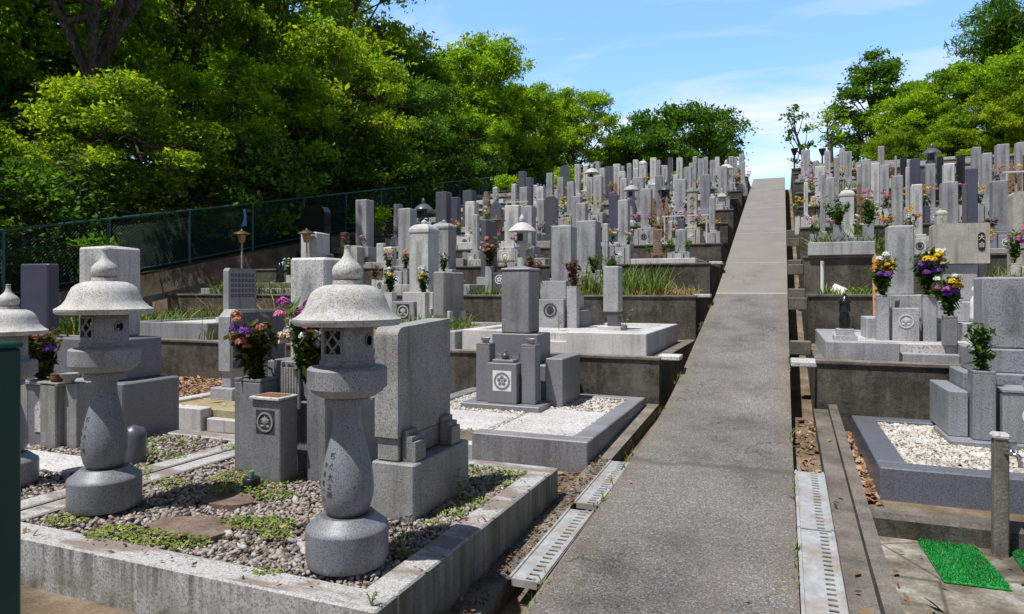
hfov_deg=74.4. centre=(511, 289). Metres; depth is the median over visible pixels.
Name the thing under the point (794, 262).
channel block
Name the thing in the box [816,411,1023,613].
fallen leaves
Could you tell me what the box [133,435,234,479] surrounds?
weeds
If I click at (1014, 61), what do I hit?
broadleaf tree
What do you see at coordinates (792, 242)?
channel block
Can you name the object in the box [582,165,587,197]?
gravestone
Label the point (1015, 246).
flower bouquet
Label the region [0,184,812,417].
ground
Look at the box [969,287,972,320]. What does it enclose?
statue
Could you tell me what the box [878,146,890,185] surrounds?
gravestone
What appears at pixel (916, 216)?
flower bouquet
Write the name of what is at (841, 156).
gravestone
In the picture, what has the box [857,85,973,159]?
broadleaf tree
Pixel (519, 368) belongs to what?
gravestone
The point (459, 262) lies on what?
plot kerb
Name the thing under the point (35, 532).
fallen leaves
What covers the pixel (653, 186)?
gravestone
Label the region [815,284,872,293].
green grass
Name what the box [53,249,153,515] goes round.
stone lantern
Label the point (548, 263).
green grass
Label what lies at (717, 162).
gravestone
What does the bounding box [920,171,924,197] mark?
gravestone
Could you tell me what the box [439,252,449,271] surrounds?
flower bouquet
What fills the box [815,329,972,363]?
plot kerb
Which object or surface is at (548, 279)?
gravestone
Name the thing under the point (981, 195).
flower bouquet
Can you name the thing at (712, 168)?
gravestone
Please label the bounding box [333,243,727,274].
retaining wall
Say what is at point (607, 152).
broadleaf tree
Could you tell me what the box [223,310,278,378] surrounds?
flower bouquet
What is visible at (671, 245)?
flower bouquet
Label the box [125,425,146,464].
stone post
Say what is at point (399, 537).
weed plant
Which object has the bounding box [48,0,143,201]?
broadleaf tree
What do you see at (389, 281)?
flower bouquet
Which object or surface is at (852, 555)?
drain kerb
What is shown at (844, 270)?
retaining wall
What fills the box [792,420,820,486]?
fallen leaves
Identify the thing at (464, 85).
broadleaf tree
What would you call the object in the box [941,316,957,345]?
flower vase
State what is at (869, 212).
flower bouquet
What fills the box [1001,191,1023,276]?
gravestone
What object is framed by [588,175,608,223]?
gravestone
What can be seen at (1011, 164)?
wooden stake
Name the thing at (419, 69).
broadleaf tree
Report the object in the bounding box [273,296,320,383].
flower bouquet
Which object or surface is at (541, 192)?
gravestone
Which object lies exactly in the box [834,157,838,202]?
gravestone
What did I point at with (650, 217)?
flower bouquet
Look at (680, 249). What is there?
gravestone
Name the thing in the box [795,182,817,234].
gravestone
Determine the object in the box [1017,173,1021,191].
wooden stake
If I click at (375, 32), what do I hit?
broadleaf tree
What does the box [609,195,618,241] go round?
gravestone
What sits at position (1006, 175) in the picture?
post frame
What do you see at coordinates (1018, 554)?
turf mat
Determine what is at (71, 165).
understory shrub
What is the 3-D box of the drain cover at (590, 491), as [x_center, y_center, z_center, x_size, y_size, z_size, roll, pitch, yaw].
[0.648,1.342,4.695,0.170,0.081,0.964,0,0,22]
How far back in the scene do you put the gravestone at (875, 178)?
13.42 m
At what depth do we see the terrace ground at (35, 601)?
3.01 m
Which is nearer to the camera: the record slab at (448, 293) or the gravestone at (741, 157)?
the record slab at (448, 293)
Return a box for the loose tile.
[830,284,846,293]
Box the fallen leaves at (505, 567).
[451,455,610,613]
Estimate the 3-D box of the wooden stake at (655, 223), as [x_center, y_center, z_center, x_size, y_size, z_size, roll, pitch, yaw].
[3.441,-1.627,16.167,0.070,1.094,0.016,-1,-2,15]
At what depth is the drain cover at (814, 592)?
3.17 m
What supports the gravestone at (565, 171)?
on the terrace ground
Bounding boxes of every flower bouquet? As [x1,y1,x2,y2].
[28,326,67,379]
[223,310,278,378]
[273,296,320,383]
[281,257,292,274]
[298,327,320,378]
[342,232,349,244]
[357,232,366,245]
[368,263,381,278]
[382,223,390,237]
[383,249,394,266]
[383,267,397,291]
[398,249,409,268]
[417,265,429,292]
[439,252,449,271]
[480,236,497,265]
[483,206,490,219]
[498,229,501,248]
[524,254,543,277]
[558,200,566,215]
[563,259,581,285]
[586,253,602,272]
[595,198,605,211]
[602,251,621,265]
[609,228,619,244]
[624,229,632,243]
[630,214,642,228]
[645,212,656,227]
[645,239,653,252]
[659,238,667,252]
[664,231,674,250]
[666,234,676,249]
[668,198,675,211]
[679,210,689,224]
[684,238,690,251]
[692,213,701,227]
[716,218,721,229]
[789,196,805,214]
[805,216,816,234]
[808,177,817,195]
[808,197,819,214]
[821,195,849,224]
[839,167,845,180]
[852,214,864,236]
[854,198,880,223]
[861,190,873,205]
[865,251,897,294]
[879,211,894,228]
[880,190,890,208]
[901,206,921,229]
[908,244,949,295]
[923,186,934,204]
[928,269,963,315]
[962,322,997,370]
[978,182,985,203]
[985,215,998,231]
[990,229,994,245]
[992,165,1005,180]
[1003,227,1023,265]
[1009,163,1022,181]
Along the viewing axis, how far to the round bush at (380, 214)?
20.43 m
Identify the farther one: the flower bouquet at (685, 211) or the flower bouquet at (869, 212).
the flower bouquet at (685, 211)
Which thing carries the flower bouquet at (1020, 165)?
on the gravestone at (1001, 154)
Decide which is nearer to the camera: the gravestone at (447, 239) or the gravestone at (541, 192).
the gravestone at (447, 239)
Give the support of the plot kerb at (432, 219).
on the terrace ground
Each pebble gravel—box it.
[21,432,233,499]
[26,458,525,588]
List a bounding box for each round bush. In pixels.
[347,202,392,232]
[490,173,517,192]
[553,164,582,185]
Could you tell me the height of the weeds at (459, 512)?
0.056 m
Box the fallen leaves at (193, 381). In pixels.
[172,375,221,396]
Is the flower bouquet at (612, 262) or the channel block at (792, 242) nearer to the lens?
the flower bouquet at (612, 262)
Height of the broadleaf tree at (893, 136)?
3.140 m
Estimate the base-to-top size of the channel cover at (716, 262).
0.050 m
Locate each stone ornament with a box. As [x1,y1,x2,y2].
[275,262,284,282]
[833,294,857,340]
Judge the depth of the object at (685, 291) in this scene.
11.13 m
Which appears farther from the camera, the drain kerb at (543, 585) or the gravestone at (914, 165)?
the gravestone at (914, 165)
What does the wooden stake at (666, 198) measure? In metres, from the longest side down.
1.183 x 0.070 x 0.015 m
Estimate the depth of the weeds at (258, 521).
3.35 m
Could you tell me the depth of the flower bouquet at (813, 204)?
13.71 m
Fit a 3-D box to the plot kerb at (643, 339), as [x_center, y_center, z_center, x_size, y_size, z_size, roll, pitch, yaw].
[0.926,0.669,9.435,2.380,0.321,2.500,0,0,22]
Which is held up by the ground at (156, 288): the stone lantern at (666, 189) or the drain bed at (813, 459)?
the drain bed at (813, 459)
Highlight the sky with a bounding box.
[19,0,1023,189]
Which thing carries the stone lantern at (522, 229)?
on the terrace ground
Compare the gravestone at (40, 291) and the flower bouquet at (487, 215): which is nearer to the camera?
the gravestone at (40, 291)
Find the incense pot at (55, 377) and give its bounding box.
[49,373,62,381]
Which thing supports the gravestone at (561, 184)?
on the terrace ground
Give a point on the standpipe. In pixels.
(822, 275)
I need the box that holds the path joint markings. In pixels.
[716,188,786,293]
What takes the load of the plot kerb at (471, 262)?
on the terrace ground
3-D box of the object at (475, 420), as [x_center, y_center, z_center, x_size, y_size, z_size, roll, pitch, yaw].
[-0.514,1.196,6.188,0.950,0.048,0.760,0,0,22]
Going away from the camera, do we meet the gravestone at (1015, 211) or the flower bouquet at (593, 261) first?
the gravestone at (1015, 211)
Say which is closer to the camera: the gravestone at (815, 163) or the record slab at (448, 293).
the record slab at (448, 293)
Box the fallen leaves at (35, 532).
[22,473,544,584]
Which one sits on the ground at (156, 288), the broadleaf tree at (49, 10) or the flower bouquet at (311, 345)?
the broadleaf tree at (49, 10)
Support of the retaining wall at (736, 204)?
on the ground at (156, 288)
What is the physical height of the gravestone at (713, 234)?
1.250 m
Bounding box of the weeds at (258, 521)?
[43,470,303,575]
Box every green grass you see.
[59,301,221,334]
[198,304,496,346]
[290,281,539,345]
[458,253,601,265]
[795,217,899,254]
[801,176,1023,293]
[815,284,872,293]
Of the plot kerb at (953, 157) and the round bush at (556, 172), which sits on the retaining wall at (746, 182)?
the round bush at (556, 172)
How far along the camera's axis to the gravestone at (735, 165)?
25.03 m
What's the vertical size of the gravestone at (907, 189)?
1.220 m
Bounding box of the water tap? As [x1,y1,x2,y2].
[989,431,1022,557]
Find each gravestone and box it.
[21,263,58,379]
[40,246,178,450]
[234,257,377,485]
[283,232,329,282]
[291,205,330,259]
[321,253,333,257]
[337,232,348,257]
[351,245,363,284]
[356,199,375,263]
[371,247,395,290]
[372,318,467,525]
[376,243,385,261]
[385,204,402,246]
[388,208,416,284]
[403,219,439,317]
[433,220,470,283]
[436,191,451,223]
[451,197,462,244]
[457,201,480,245]
[460,266,579,412]
[461,190,475,226]
[463,214,480,258]
[477,219,496,284]
[480,191,490,227]
[491,186,498,206]
[491,201,501,240]
[498,205,520,259]
[504,184,516,226]
[507,262,516,267]
[511,206,544,259]
[518,171,526,204]
[520,187,529,205]
[526,177,536,216]
[526,249,533,265]
[534,185,538,203]
[536,186,545,228]
[536,196,557,240]
[537,199,544,233]
[546,173,553,197]
[546,225,555,280]
[551,225,591,326]
[554,189,559,224]
[557,177,566,212]
[560,165,569,199]
[560,181,575,225]
[572,196,581,226]
[575,164,582,200]
[576,203,587,220]
[576,220,601,285]
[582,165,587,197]
[587,177,592,211]
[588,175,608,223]
[590,223,608,290]
[595,161,599,175]
[599,168,604,192]
[604,166,613,200]
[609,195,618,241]
[610,200,637,263]
[613,164,620,194]
[619,171,625,177]
[620,178,627,199]
[627,163,631,185]
[633,160,638,168]
[633,168,638,177]
[633,177,644,222]
[633,188,653,244]
[639,159,649,188]
[646,229,666,258]
[648,157,656,183]
[651,183,654,198]
[655,176,663,221]
[657,160,660,175]
[662,165,667,185]
[667,229,693,257]
[668,158,672,187]
[668,175,678,206]
[668,179,686,222]
[668,221,674,243]
[669,219,689,251]
[676,158,682,178]
[684,167,691,188]
[685,188,703,242]
[689,163,698,193]
[697,158,704,187]
[698,175,716,222]
[701,197,720,242]
[704,157,707,174]
[710,160,716,186]
[711,182,716,193]
[715,157,719,182]
[716,166,732,208]
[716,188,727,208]
[728,156,737,190]
[734,157,739,182]
[738,161,747,196]
[739,154,745,175]
[795,150,812,181]
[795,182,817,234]
[808,161,818,188]
[808,166,824,205]
[810,174,832,242]
[819,177,834,217]
[824,151,832,177]
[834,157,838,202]
[839,149,844,176]
[839,187,858,237]
[840,151,856,188]
[856,166,860,215]
[861,159,869,201]
[861,225,940,341]
[870,163,889,216]
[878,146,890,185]
[879,165,890,212]
[891,175,914,253]
[895,156,896,175]
[900,157,906,198]
[903,167,909,223]
[909,158,929,222]
[910,184,928,253]
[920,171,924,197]
[925,163,937,222]
[927,209,946,249]
[929,223,989,340]
[930,277,1023,452]
[934,163,961,222]
[936,157,943,199]
[939,182,957,223]
[956,156,964,199]
[962,183,987,276]
[965,168,977,222]
[971,147,980,197]
[978,153,991,221]
[989,180,1008,247]
[994,144,1016,189]
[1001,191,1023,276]
[1014,142,1023,188]
[1023,155,1023,190]
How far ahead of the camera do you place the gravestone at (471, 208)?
17.95 m
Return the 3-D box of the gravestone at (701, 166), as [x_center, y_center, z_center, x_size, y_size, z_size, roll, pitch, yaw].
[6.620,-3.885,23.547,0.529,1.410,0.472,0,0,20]
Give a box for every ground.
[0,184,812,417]
[21,430,578,613]
[216,339,683,355]
[846,432,1023,521]
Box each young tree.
[778,104,823,165]
[809,106,853,162]
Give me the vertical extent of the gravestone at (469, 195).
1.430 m
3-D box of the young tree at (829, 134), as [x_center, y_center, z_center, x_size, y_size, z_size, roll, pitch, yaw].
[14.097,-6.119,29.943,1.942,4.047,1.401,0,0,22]
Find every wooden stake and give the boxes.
[651,198,654,227]
[654,200,656,228]
[659,202,662,228]
[663,196,667,229]
[665,201,667,241]
[854,194,856,233]
[857,182,860,234]
[861,196,864,233]
[872,254,878,315]
[1008,161,1013,193]
[1011,167,1015,193]
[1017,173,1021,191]
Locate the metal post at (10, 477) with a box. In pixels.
[0,341,22,613]
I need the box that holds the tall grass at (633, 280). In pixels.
[577,253,686,294]
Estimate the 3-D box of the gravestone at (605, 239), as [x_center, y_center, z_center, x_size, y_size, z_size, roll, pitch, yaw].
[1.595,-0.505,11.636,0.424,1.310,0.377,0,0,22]
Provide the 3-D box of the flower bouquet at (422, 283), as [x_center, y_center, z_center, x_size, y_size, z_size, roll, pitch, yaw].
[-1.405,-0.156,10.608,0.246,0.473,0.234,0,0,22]
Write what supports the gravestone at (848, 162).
on the terrace ground
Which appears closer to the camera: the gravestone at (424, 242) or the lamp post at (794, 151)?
the gravestone at (424, 242)
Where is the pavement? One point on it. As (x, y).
(917, 578)
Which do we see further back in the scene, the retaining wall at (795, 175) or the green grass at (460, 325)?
the retaining wall at (795, 175)
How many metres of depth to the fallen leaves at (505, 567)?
3.66 m
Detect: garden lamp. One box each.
[233,229,250,267]
[297,228,314,257]
[489,215,504,272]
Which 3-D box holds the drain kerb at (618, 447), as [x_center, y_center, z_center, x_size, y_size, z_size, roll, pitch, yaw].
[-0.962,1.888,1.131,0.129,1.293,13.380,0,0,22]
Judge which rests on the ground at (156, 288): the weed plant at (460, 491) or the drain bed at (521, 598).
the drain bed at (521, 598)
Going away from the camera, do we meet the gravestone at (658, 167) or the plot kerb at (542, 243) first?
the plot kerb at (542, 243)
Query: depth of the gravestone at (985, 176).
12.72 m
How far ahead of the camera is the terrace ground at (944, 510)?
4.03 m
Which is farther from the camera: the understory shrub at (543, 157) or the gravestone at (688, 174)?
the understory shrub at (543, 157)
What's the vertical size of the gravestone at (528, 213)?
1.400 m
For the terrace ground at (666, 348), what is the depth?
9.13 m
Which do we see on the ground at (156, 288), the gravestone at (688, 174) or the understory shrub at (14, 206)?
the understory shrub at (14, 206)
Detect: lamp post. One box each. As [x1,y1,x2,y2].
[791,148,797,167]
[819,148,825,163]
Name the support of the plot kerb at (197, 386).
on the terrace ground at (35, 601)
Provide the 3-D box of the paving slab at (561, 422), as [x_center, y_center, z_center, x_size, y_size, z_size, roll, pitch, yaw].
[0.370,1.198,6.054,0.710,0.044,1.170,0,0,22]
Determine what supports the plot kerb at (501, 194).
on the terrace ground
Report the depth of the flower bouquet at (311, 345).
4.17 m
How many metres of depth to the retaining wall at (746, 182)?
27.11 m
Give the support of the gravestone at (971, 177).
on the terrace ground
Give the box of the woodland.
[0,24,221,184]
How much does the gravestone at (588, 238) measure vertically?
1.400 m
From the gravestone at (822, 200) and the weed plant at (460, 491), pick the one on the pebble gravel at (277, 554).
the weed plant at (460, 491)
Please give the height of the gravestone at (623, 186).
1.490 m
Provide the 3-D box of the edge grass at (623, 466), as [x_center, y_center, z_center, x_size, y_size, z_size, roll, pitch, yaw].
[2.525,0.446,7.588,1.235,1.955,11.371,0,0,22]
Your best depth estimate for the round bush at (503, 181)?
27.67 m
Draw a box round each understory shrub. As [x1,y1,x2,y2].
[0,148,124,283]
[0,174,39,247]
[23,141,199,258]
[96,166,248,249]
[172,123,337,240]
[233,157,355,231]
[264,102,379,222]
[315,132,442,214]
[361,143,452,210]
[389,139,471,205]
[425,148,487,201]
[438,133,507,193]
[456,141,517,194]
[483,140,545,189]
[502,149,552,190]
[509,156,548,184]
[531,141,581,187]
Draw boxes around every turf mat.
[916,538,1011,590]
[1009,548,1023,570]
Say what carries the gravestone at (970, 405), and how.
on the plot kerb at (894, 475)
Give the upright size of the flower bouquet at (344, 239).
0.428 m
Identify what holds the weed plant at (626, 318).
on the plot kerb at (643, 339)
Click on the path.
(704, 522)
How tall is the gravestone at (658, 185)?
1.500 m
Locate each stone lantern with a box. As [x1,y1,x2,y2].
[0,284,48,486]
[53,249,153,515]
[292,245,400,576]
[415,198,432,222]
[508,214,535,266]
[584,164,598,176]
[623,180,639,222]
[658,181,673,218]
[722,160,733,189]
[922,143,941,163]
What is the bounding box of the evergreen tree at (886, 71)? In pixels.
[820,45,922,162]
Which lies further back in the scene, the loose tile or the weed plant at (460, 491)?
the loose tile
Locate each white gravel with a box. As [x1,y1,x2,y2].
[450,392,624,435]
[877,422,1023,472]
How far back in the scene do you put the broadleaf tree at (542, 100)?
38.82 m
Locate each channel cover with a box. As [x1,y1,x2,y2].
[658,353,682,360]
[695,294,711,296]
[711,261,722,264]
[790,358,816,366]
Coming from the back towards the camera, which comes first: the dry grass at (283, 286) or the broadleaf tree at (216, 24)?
the broadleaf tree at (216, 24)
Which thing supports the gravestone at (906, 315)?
on the plot kerb at (829, 347)
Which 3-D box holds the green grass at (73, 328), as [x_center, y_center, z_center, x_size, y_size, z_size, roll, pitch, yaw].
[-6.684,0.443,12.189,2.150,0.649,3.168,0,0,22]
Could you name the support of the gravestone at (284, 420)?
on the plot kerb at (129, 577)
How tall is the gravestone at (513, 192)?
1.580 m
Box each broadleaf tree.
[0,0,175,158]
[0,0,194,217]
[0,6,22,31]
[0,21,19,35]
[0,120,53,238]
[6,63,243,241]
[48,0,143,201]
[80,0,321,203]
[127,42,349,231]
[134,0,297,175]
[160,0,387,163]
[165,0,436,67]
[248,17,431,217]
[318,56,462,192]
[349,19,473,176]
[373,78,478,197]
[413,29,549,173]
[435,112,514,190]
[436,55,543,149]
[505,78,572,177]
[515,117,578,184]
[536,84,626,180]
[582,137,648,183]
[600,143,669,180]
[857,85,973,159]
[860,124,925,160]
[879,69,977,158]
[902,50,1022,156]
[911,125,997,159]
[943,0,1023,129]
[948,81,1023,153]
[950,36,1023,142]
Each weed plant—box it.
[364,591,378,605]
[389,515,412,550]
[453,469,466,499]
[617,309,633,329]
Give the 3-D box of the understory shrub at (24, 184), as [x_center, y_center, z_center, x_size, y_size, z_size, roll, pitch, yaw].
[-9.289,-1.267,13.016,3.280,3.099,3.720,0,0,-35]
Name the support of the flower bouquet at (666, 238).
in the gravestone at (680, 223)
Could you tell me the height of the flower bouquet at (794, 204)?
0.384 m
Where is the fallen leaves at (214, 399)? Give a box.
[181,395,234,405]
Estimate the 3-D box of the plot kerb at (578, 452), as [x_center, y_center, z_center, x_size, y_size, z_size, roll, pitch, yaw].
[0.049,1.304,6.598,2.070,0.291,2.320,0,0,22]
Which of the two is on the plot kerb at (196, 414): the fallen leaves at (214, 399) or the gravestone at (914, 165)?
the fallen leaves at (214, 399)
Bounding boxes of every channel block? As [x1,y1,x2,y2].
[787,230,797,237]
[787,238,799,246]
[787,260,801,268]
[788,264,803,274]
[788,289,804,298]
[789,297,807,309]
[790,340,810,355]
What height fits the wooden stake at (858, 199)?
1.310 m
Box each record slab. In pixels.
[210,309,285,400]
[216,268,255,321]
[434,272,471,325]
[597,266,626,330]
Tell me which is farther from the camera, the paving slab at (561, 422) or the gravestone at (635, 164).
the gravestone at (635, 164)
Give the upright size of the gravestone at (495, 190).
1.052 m
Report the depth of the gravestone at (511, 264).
13.21 m
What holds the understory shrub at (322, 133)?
on the ground at (156, 288)
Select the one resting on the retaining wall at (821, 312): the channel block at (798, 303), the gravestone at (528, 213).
the channel block at (798, 303)
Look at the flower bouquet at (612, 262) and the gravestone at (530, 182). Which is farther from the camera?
the gravestone at (530, 182)
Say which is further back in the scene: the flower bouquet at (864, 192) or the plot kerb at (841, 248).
the flower bouquet at (864, 192)
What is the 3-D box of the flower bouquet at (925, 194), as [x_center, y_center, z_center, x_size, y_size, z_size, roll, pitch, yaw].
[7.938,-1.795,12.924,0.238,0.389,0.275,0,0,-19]
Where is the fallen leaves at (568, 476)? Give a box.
[523,413,657,492]
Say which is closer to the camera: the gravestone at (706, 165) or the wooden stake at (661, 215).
the wooden stake at (661, 215)
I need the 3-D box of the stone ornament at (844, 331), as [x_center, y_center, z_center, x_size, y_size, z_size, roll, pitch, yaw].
[3.250,0.279,6.583,0.204,0.482,0.204,0,0,22]
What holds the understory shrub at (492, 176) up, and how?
on the ground at (156, 288)
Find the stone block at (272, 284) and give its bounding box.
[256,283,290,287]
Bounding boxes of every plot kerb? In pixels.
[21,428,234,510]
[21,450,557,613]
[139,317,288,339]
[179,392,234,432]
[180,378,220,396]
[201,288,259,293]
[260,288,290,293]
[286,322,501,348]
[364,262,382,266]
[381,284,484,294]
[396,259,467,265]
[417,217,435,221]
[450,387,644,472]
[458,241,504,248]
[462,322,677,355]
[468,258,549,265]
[476,193,517,197]
[476,199,505,203]
[536,241,549,246]
[601,222,662,226]
[631,258,704,263]
[669,204,723,211]
[697,186,734,192]
[698,193,729,199]
[808,241,875,255]
[814,216,903,226]
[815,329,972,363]
[852,415,1023,514]
[854,161,908,168]
[855,160,899,164]
[907,156,954,160]
[920,158,970,164]
[990,248,1006,252]
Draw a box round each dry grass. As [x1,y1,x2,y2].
[185,285,290,317]
[200,278,290,293]
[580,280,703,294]
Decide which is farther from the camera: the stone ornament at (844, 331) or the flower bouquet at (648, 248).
the flower bouquet at (648, 248)
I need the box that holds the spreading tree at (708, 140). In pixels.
[594,98,762,176]
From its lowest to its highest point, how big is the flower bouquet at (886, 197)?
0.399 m
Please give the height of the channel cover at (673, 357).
0.050 m
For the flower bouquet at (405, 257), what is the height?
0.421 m
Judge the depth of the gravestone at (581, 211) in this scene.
14.64 m
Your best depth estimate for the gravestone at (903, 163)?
15.17 m
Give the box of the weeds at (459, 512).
[393,465,530,557]
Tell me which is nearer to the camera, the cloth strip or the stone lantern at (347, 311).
the stone lantern at (347, 311)
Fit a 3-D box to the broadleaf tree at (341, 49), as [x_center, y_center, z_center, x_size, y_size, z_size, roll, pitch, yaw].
[-6.383,-5.850,23.882,6.593,7.297,6.944,0,0,-22]
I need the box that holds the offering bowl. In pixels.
[59,372,80,382]
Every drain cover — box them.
[508,507,594,589]
[574,460,629,509]
[794,470,834,534]
[797,527,848,613]
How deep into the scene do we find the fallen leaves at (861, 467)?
4.72 m
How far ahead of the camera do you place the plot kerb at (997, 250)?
9.70 m
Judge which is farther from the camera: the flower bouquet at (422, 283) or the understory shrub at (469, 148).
the understory shrub at (469, 148)
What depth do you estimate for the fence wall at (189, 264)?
15.84 m
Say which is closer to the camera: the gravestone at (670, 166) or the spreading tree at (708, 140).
the gravestone at (670, 166)
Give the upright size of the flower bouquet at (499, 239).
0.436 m
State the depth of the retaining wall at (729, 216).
18.41 m
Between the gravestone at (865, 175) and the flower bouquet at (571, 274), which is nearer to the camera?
the flower bouquet at (571, 274)
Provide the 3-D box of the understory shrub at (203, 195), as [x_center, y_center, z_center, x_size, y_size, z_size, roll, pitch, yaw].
[-8.554,-1.946,16.786,3.737,2.596,3.295,0,0,40]
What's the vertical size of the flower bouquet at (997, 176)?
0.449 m
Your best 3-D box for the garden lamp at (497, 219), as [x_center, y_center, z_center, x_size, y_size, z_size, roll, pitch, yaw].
[-0.311,-0.660,13.705,0.380,1.720,0.370,0,0,22]
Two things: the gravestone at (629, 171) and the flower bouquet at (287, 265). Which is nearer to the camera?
the flower bouquet at (287, 265)
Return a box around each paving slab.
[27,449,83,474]
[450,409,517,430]
[494,409,606,435]
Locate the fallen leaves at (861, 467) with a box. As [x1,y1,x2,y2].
[845,431,880,503]
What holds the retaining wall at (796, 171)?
on the ground at (156, 288)
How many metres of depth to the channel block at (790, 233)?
14.04 m
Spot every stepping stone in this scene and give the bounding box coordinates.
[149,516,233,543]
[200,492,252,510]
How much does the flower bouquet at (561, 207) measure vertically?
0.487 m
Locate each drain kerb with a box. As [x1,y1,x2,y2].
[450,404,658,613]
[522,518,590,613]
[814,409,880,613]
[828,404,904,613]
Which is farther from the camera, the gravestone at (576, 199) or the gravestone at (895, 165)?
the gravestone at (895, 165)
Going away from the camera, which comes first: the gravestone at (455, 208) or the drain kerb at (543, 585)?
the drain kerb at (543, 585)
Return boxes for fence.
[0,170,554,293]
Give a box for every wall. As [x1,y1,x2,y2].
[19,222,393,299]
[59,334,695,413]
[167,294,709,339]
[255,262,720,303]
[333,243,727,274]
[349,222,732,253]
[384,209,737,238]
[417,198,741,223]
[461,190,744,211]
[476,183,746,202]
[490,176,750,193]
[790,158,955,192]
[792,155,1013,183]
[792,160,1013,202]
[793,171,993,215]
[794,188,890,227]
[796,199,978,259]
[798,221,988,287]
[800,252,1006,327]
[804,294,939,369]
[808,343,959,431]
[870,506,1023,551]
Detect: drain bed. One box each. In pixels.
[500,414,659,613]
[791,417,838,613]
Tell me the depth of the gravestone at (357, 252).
14.21 m
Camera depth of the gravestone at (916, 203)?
11.51 m
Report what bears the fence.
on the ground at (156, 288)
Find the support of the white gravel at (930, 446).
on the plot kerb at (894, 475)
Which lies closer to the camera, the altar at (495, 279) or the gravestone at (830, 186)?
the altar at (495, 279)
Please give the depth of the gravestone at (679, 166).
23.35 m
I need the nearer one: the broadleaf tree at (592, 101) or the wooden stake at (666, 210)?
the wooden stake at (666, 210)
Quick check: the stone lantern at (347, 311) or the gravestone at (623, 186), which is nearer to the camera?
the stone lantern at (347, 311)
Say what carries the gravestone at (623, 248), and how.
on the terrace ground
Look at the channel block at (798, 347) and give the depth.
7.63 m
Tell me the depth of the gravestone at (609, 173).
22.22 m
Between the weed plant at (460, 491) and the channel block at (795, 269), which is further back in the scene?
the channel block at (795, 269)
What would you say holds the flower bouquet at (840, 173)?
in the gravestone at (848, 162)
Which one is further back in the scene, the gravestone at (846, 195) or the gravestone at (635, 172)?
the gravestone at (635, 172)
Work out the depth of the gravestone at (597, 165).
24.86 m
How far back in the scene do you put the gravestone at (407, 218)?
13.59 m
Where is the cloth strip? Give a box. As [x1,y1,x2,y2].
[241,209,246,225]
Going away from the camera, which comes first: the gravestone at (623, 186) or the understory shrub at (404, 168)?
the gravestone at (623, 186)
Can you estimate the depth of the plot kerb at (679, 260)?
12.93 m
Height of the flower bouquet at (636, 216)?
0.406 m
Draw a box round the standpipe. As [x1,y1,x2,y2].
[821,261,823,292]
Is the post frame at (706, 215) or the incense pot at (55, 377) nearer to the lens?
the incense pot at (55, 377)
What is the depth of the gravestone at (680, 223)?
14.35 m
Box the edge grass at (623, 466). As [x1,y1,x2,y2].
[518,265,800,613]
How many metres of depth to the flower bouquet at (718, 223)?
15.82 m
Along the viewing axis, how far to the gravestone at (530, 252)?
12.59 m
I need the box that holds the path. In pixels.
[526,177,799,613]
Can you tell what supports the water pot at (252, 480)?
on the plot kerb at (129, 577)
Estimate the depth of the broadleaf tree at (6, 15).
21.00 m
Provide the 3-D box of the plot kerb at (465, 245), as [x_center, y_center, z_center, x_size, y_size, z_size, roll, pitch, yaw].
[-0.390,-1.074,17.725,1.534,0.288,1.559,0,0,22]
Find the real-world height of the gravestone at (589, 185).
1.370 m
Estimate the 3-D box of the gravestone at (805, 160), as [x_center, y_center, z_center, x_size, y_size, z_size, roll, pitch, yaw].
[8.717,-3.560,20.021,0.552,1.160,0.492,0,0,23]
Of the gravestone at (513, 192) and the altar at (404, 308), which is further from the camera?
the gravestone at (513, 192)
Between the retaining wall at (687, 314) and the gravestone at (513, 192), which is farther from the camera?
the gravestone at (513, 192)
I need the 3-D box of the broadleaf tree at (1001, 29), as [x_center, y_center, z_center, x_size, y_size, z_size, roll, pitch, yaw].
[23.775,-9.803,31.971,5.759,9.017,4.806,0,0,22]
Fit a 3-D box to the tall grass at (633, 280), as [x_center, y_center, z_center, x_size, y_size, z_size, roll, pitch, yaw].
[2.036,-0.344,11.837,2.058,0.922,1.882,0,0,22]
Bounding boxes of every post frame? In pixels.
[505,201,527,205]
[662,214,708,243]
[1002,171,1023,179]
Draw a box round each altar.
[384,292,429,322]
[485,266,501,292]
[539,281,579,327]
[833,224,873,241]
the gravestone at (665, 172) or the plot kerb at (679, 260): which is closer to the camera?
the plot kerb at (679, 260)
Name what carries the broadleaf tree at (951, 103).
on the ground at (156, 288)
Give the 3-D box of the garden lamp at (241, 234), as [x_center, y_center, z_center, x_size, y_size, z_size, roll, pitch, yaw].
[-5.972,-0.575,14.903,0.380,1.550,0.370,0,0,22]
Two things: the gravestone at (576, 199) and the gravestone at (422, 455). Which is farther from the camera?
the gravestone at (576, 199)
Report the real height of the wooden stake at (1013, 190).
1.084 m
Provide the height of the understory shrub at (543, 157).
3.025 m
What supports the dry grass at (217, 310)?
on the terrace ground
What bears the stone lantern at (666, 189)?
on the plot kerb at (631, 224)
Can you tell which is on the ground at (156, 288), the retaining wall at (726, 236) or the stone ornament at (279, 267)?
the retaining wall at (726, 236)
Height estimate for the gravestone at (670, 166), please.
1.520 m
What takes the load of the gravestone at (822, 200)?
on the terrace ground
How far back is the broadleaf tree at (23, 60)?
21.11 m
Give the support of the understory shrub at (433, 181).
on the ground at (156, 288)
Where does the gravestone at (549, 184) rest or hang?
on the terrace ground
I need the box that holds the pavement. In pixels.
[879,536,1023,613]
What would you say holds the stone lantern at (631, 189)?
on the terrace ground
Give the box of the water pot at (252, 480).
[242,470,260,490]
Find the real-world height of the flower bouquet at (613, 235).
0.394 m
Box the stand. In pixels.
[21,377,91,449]

